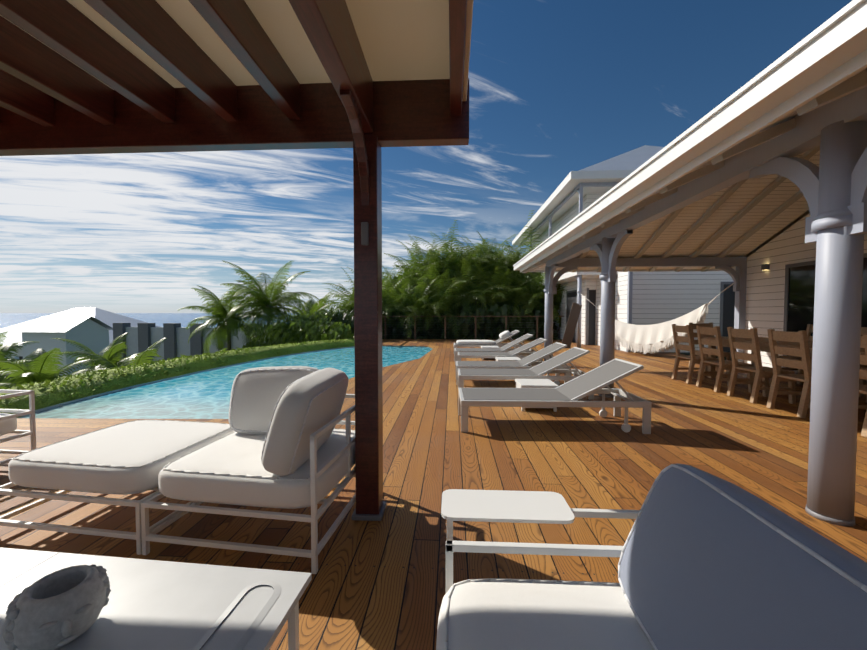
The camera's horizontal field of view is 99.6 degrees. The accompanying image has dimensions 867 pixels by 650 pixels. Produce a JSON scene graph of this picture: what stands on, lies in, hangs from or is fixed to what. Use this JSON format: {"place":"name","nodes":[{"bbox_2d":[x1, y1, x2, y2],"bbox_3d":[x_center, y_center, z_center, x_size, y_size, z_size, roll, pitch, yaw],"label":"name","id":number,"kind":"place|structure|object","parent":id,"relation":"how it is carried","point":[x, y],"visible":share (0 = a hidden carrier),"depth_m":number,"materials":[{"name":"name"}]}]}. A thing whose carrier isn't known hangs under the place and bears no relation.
{"place":"outdoors","nodes":[
{"label":"outdoors","id":0,"kind":"place"},
{"bbox_2d":[0,313,295,328],"bbox_3d":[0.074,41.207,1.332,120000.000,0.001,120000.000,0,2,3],"label":"sea water","id":1,"kind":"structure","parent":0,"point":[11,319],"depth_m":3252.21,"materials":[{"name":"blue liquid"}]},
{"bbox_2d":[0,0,851,312],"label":"sky","id":2,"kind":"structure","parent":0,"point":[557,88],"materials":[{"name":"blue"}]},
{"bbox_2d":[0,339,866,649],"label":"deck floor","id":3,"kind":"structure","parent":0,"point":[376,585],"depth_m":2.53,"materials":[{"name":"brown wood"}]},
{"bbox_2d":[0,389,35,465],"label":"lounge chair","id":4,"kind":"object","parent":3,"relation":"on","point":[8,423],"visible":0.79,"depth_m":2.95,"materials":[{"name":"white metal"}]},
{"bbox_2d":[0,418,228,456],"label":"deck cross boards","id":5,"kind":"object","parent":3,"relation":"on","point":[50,431],"depth_m":3.85,"materials":[{"name":"brown wood"}]},
{"bbox_2d":[0,548,311,649],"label":"coffee table","id":6,"kind":"object","parent":3,"relation":"on","point":[158,605],"visible":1,"depth_m":1.08,"materials":[{"name":"metal"}]},
{"bbox_2d":[2,564,110,649],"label":"decorative bowl","id":7,"kind":"object","parent":6,"relation":"on","point":[58,609],"visible":1,"depth_m":0.91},
{"bbox_2d":[0,394,355,573],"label":"daybed sofa","id":8,"kind":"object","parent":3,"relation":"on","point":[144,535],"visible":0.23,"depth_m":1.86,"materials":[{"name":"white metal"}]},
{"bbox_2d":[8,366,354,508],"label":"sofa cushions","id":9,"kind":"object","parent":8,"relation":"on","point":[255,451],"visible":0.94,"depth_m":1.96,"materials":[{"name":"fabric"}]},
{"bbox_2d":[0,0,472,520],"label":"pergola","id":10,"kind":"object","parent":3,"relation":"on","point":[366,80],"visible":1,"depth_m":2.00,"materials":[{"name":"red wood"}]},
{"bbox_2d":[382,316,563,339],"bbox_3d":[2.559,0.178,15.317,9.875,1.085,3.190,0,2,3],"label":"fence","id":11,"kind":"object","parent":3,"relation":"on","point":[536,327],"visible":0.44,"depth_m":16.81,"materials":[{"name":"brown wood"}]},
{"bbox_2d":[454,330,521,355],"bbox_3d":[1.555,0.516,10.631,1.920,0.722,0.660,0,2,1],"label":"sun lounger","id":12,"kind":"object","parent":3,"relation":"on","point":[504,335],"visible":0.73,"depth_m":10.36,"materials":[{"name":"grey fabric"}]},
{"bbox_2d":[481,346,499,359],"bbox_3d":[1.506,0.740,9.765,0.460,0.330,0.460,0,2,3],"label":"side table","id":13,"kind":"object","parent":3,"relation":"on","point":[489,347],"visible":0.27,"depth_m":9.57,"materials":[{"name":"white metal"}]},
{"bbox_2d":[454,333,534,364],"bbox_3d":[1.480,0.575,8.989,1.927,0.711,0.681,0,2,3],"label":"sun lounger","id":14,"kind":"object","parent":3,"relation":"on","point":[506,347],"visible":0.71,"depth_m":8.84,"materials":[{"name":"grey fabric"}]},
{"bbox_2d":[458,338,549,365],"bbox_3d":[1.494,0.629,8.028,1.927,0.667,0.681,0,2,3],"label":"sun lounger","id":15,"kind":"object","parent":3,"relation":"on","point":[521,349],"visible":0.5,"depth_m":7.87,"materials":[{"name":"grey fabric"}]},
{"bbox_2d":[495,357,519,360],"bbox_3d":[1.476,0.824,7.244,0.460,0.330,0.460,0,2,3],"label":"side table","id":16,"kind":"object","parent":3,"relation":"on","point":[507,358],"visible":0.21,"depth_m":7.21,"materials":[{"name":"white metal"}]},
{"bbox_2d":[456,342,570,384],"bbox_3d":[1.361,0.667,6.490,1.925,0.693,0.674,0,2,3],"label":"sun lounger","id":17,"kind":"object","parent":3,"relation":"on","point":[532,359],"visible":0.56,"depth_m":6.29,"materials":[{"name":"grey fabric"}]},
{"bbox_2d":[458,347,593,399],"bbox_3d":[1.335,0.699,5.549,1.923,0.693,0.669,0,2,3],"label":"sun lounger","id":18,"kind":"object","parent":3,"relation":"on","point":[551,365],"visible":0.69,"depth_m":5.37,"materials":[{"name":"grey fabric"}]},
{"bbox_2d":[515,379,557,411],"bbox_3d":[1.330,0.906,4.770,0.460,0.330,0.460,0,2,3],"label":"side table","id":19,"kind":"object","parent":3,"relation":"on","point":[534,383],"visible":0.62,"depth_m":4.60,"materials":[{"name":"white metal"}]},
{"bbox_2d":[441,489,639,592],"bbox_3d":[0.470,0.849,0.898,0.930,0.700,1.200,0,2,3],"label":"lounge armchair","id":20,"kind":"object","parent":3,"relation":"on","point":[546,507],"visible":0.38,"depth_m":1.34,"materials":[{"name":"white metal"}]},
{"bbox_2d":[436,463,866,649],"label":"armchair cushions","id":21,"kind":"object","parent":20,"relation":"on","point":[708,561],"visible":1,"depth_m":0.84,"materials":[{"name":"white fabric"}]},
{"bbox_2d":[458,358,650,433],"bbox_3d":[1.251,0.747,4.050,1.935,0.696,0.705,0,2,3],"label":"sun lounger","id":22,"kind":"object","parent":3,"relation":"on","point":[597,380],"visible":1,"depth_m":3.85,"materials":[{"name":"grey"}]},
{"bbox_2d":[520,182,618,347],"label":"two storey block","id":23,"kind":"structure","parent":3,"relation":"on","point":[583,284],"depth_m":14.07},
{"bbox_2d":[512,145,663,244],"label":"house roof","id":24,"kind":"structure","parent":23,"relation":"on","point":[619,168],"depth_m":13.89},
{"bbox_2d":[562,302,581,347],"bbox_3d":[4.821,0.029,12.797,0.803,1.646,0.148,-1,2,-20],"label":"leaning board","id":25,"kind":"object","parent":3,"relation":"on","point":[571,324],"visible":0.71,"depth_m":12.79,"materials":[{"name":"brown wood"}]},
{"bbox_2d":[596,271,734,352],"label":"house wall","id":26,"kind":"structure","parent":3,"relation":"on","point":[649,298],"depth_m":11.29,"materials":[{"name":"white wood"}]},
{"bbox_2d":[671,324,718,383],"bbox_3d":[4.683,0.502,6.538,0.584,1.027,0.480,0,2,3],"label":"dining chair","id":27,"kind":"object","parent":3,"relation":"on","point":[692,358],"visible":0.71,"depth_m":6.47,"materials":[{"name":"brown wood"}]},
{"bbox_2d":[688,322,729,373],"bbox_3d":[5.689,0.468,7.560,0.480,1.027,0.584,0,2,3],"label":"dining chair","id":28,"kind":"object","parent":3,"relation":"on","point":[726,354],"visible":0.29,"depth_m":7.75,"materials":[{"name":"brown wood"}]},
{"bbox_2d":[696,325,752,392],"bbox_3d":[4.648,0.525,5.859,0.584,1.027,0.480,0,2,3],"label":"dining chair","id":29,"kind":"object","parent":3,"relation":"on","point":[723,364],"visible":0.75,"depth_m":5.77,"materials":[{"name":"brown wood"}]},
{"bbox_2d":[727,327,795,403],"bbox_3d":[4.613,0.548,5.171,0.584,1.027,0.480,0,2,3],"label":"dining chair","id":30,"kind":"object","parent":3,"relation":"on","point":[761,372],"visible":0.92,"depth_m":5.10,"materials":[{"name":"brown wood"}]},
{"bbox_2d":[703,337,866,402],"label":"dining table","id":31,"kind":"object","parent":3,"relation":"on","point":[764,344],"visible":0.25,"depth_m":5.85,"materials":[{"name":"brown wood"}]},
{"bbox_2d":[766,329,811,417],"bbox_3d":[4.578,0.570,4.482,0.584,1.027,0.480,0,2,3],"label":"dining chair","id":32,"kind":"object","parent":3,"relation":"on","point":[802,351],"visible":0.69,"depth_m":4.48,"materials":[{"name":"brown wood"}]},
{"bbox_2d":[778,324,812,384],"bbox_3d":[6.566,0.504,6.472,0.584,1.027,0.480,0,2,3],"label":"dining chair","id":33,"kind":"object","parent":3,"relation":"on","point":[809,329],"visible":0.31,"depth_m":6.61,"materials":[{"name":"brown wood"}]},
{"bbox_2d":[858,334,866,436],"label":"dining chair","id":34,"kind":"object","parent":3,"relation":"on","point":[863,372],"visible":0.15,"depth_m":3.66,"materials":[{"name":"brown wood"}]},
{"bbox_2d":[859,367,866,396],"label":"dining chair","id":35,"kind":"object","parent":3,"relation":"on","point":[862,381],"visible":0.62,"depth_m":5.32,"materials":[{"name":"brown wood"}]},
{"bbox_2d":[860,327,866,368],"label":"dining chair","id":36,"kind":"object","parent":3,"relation":"on","point":[863,330],"visible":0.02,"depth_m":5.75,"materials":[{"name":"brown wood"}]},
{"bbox_2d":[556,338,731,360],"bbox_3d":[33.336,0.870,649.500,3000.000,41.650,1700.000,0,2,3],"label":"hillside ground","id":37,"kind":"structure","parent":0,"point":[689,354],"depth_m":13.88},
{"bbox_2d":[0,307,160,387],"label":"neighbour house","id":38,"kind":"structure","parent":37,"relation":"on","point":[91,328],"depth_m":26.55,"materials":[{"name":"white paint"}]},
{"bbox_2d":[0,260,338,388],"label":"palms","id":39,"kind":"object","parent":37,"relation":"on","point":[263,303],"visible":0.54,"depth_m":15.52,"materials":[{"name":"green plant"}]},
{"bbox_2d":[0,338,354,417],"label":"hedge","id":40,"kind":"object","parent":37,"relation":"on","point":[48,393],"visible":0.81,"depth_m":6.55,"materials":[{"name":"green plant"}]},
{"bbox_2d":[113,323,265,365],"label":"boundary wall with pillars","id":41,"kind":"structure","parent":37,"relation":"on","point":[141,337],"depth_m":22.04,"materials":[{"name":"grey concrete"}]},
{"bbox_2d":[23,346,432,415],"bbox_3d":[-2.865,1.786,8.887,4.202,1.698,10.378,1,2,17],"label":"pool edge","id":42,"kind":"object","parent":37,"relation":"on","point":[65,403],"visible":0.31,"depth_m":6.69,"materials":[{"name":"stone"}]},
{"bbox_2d":[18,346,431,418],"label":"swimming pool","id":43,"kind":"structure","parent":42,"relation":"in","point":[205,395],"depth_m":5.67,"materials":[{"name":"blue liquid"}]},
{"bbox_2d":[242,309,353,347],"bbox_3d":[-5.534,0.501,15.505,5.186,2.372,3.963,0,2,3],"label":"bush","id":44,"kind":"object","parent":37,"relation":"on","point":[301,328],"depth_m":14.49,"materials":[{"name":"green plant"}]},
{"bbox_2d":[318,307,382,337],"bbox_3d":[-3.769,0.166,16.458,2.992,1.960,1.549,0,2,3],"label":"palm plant","id":45,"kind":"object","parent":37,"relation":"on","point":[338,317],"visible":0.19,"depth_m":16.18,"materials":[{"name":"green plant"}]},
{"bbox_2d":[317,210,567,338],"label":"trees","id":46,"kind":"object","parent":37,"relation":"on","point":[433,293],"visible":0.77,"depth_m":18.13,"materials":[{"name":"green plant"}]},
{"bbox_2d":[341,251,560,339],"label":"trees","id":47,"kind":"object","parent":37,"relation":"on","point":[491,328],"visible":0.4,"depth_m":17.50,"materials":[{"name":"green plant"}]},
{"bbox_2d":[544,87,866,526],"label":"porch columns","id":48,"kind":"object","parent":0,"point":[832,187],"visible":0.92,"depth_m":2.16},
{"bbox_2d":[580,283,733,353],"bbox_3d":[6.052,-0.132,10.651,0.398,1.901,4.780,-1,2,-22],"label":"hammock","id":49,"kind":"object","parent":48,"relation":"hanging from","point":[645,338],"visible":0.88,"depth_m":10.18,"materials":[{"name":"white fabric"}]},
{"bbox_2d":[513,0,866,272],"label":"porch roof","id":50,"kind":"structure","parent":48,"relation":"on","point":[824,63],"depth_m":3.03,"materials":[{"name":"wood"}]},
{"bbox_2d":[744,209,866,367],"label":"wall","id":51,"kind":"structure","parent":0,"point":[765,291],"depth_m":7.64,"materials":[{"name":"white wood"}]},
{"bbox_2d":[761,264,769,269],"bbox_3d":[7.038,-1.229,7.763,0.089,0.128,0.100,0,2,3],"label":"wall lamp","id":52,"kind":"object","parent":51,"relation":"attached to","point":[765,266],"visible":1,"depth_m":7.71,"materials":[{"name":"grey metal"}]},
{"bbox_2d":[782,253,866,373],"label":"sliding door","id":53,"kind":"structure","parent":51,"relation":"in","point":[799,294],"depth_m":7.00,"materials":[{"name":"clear glass"}]}
]}

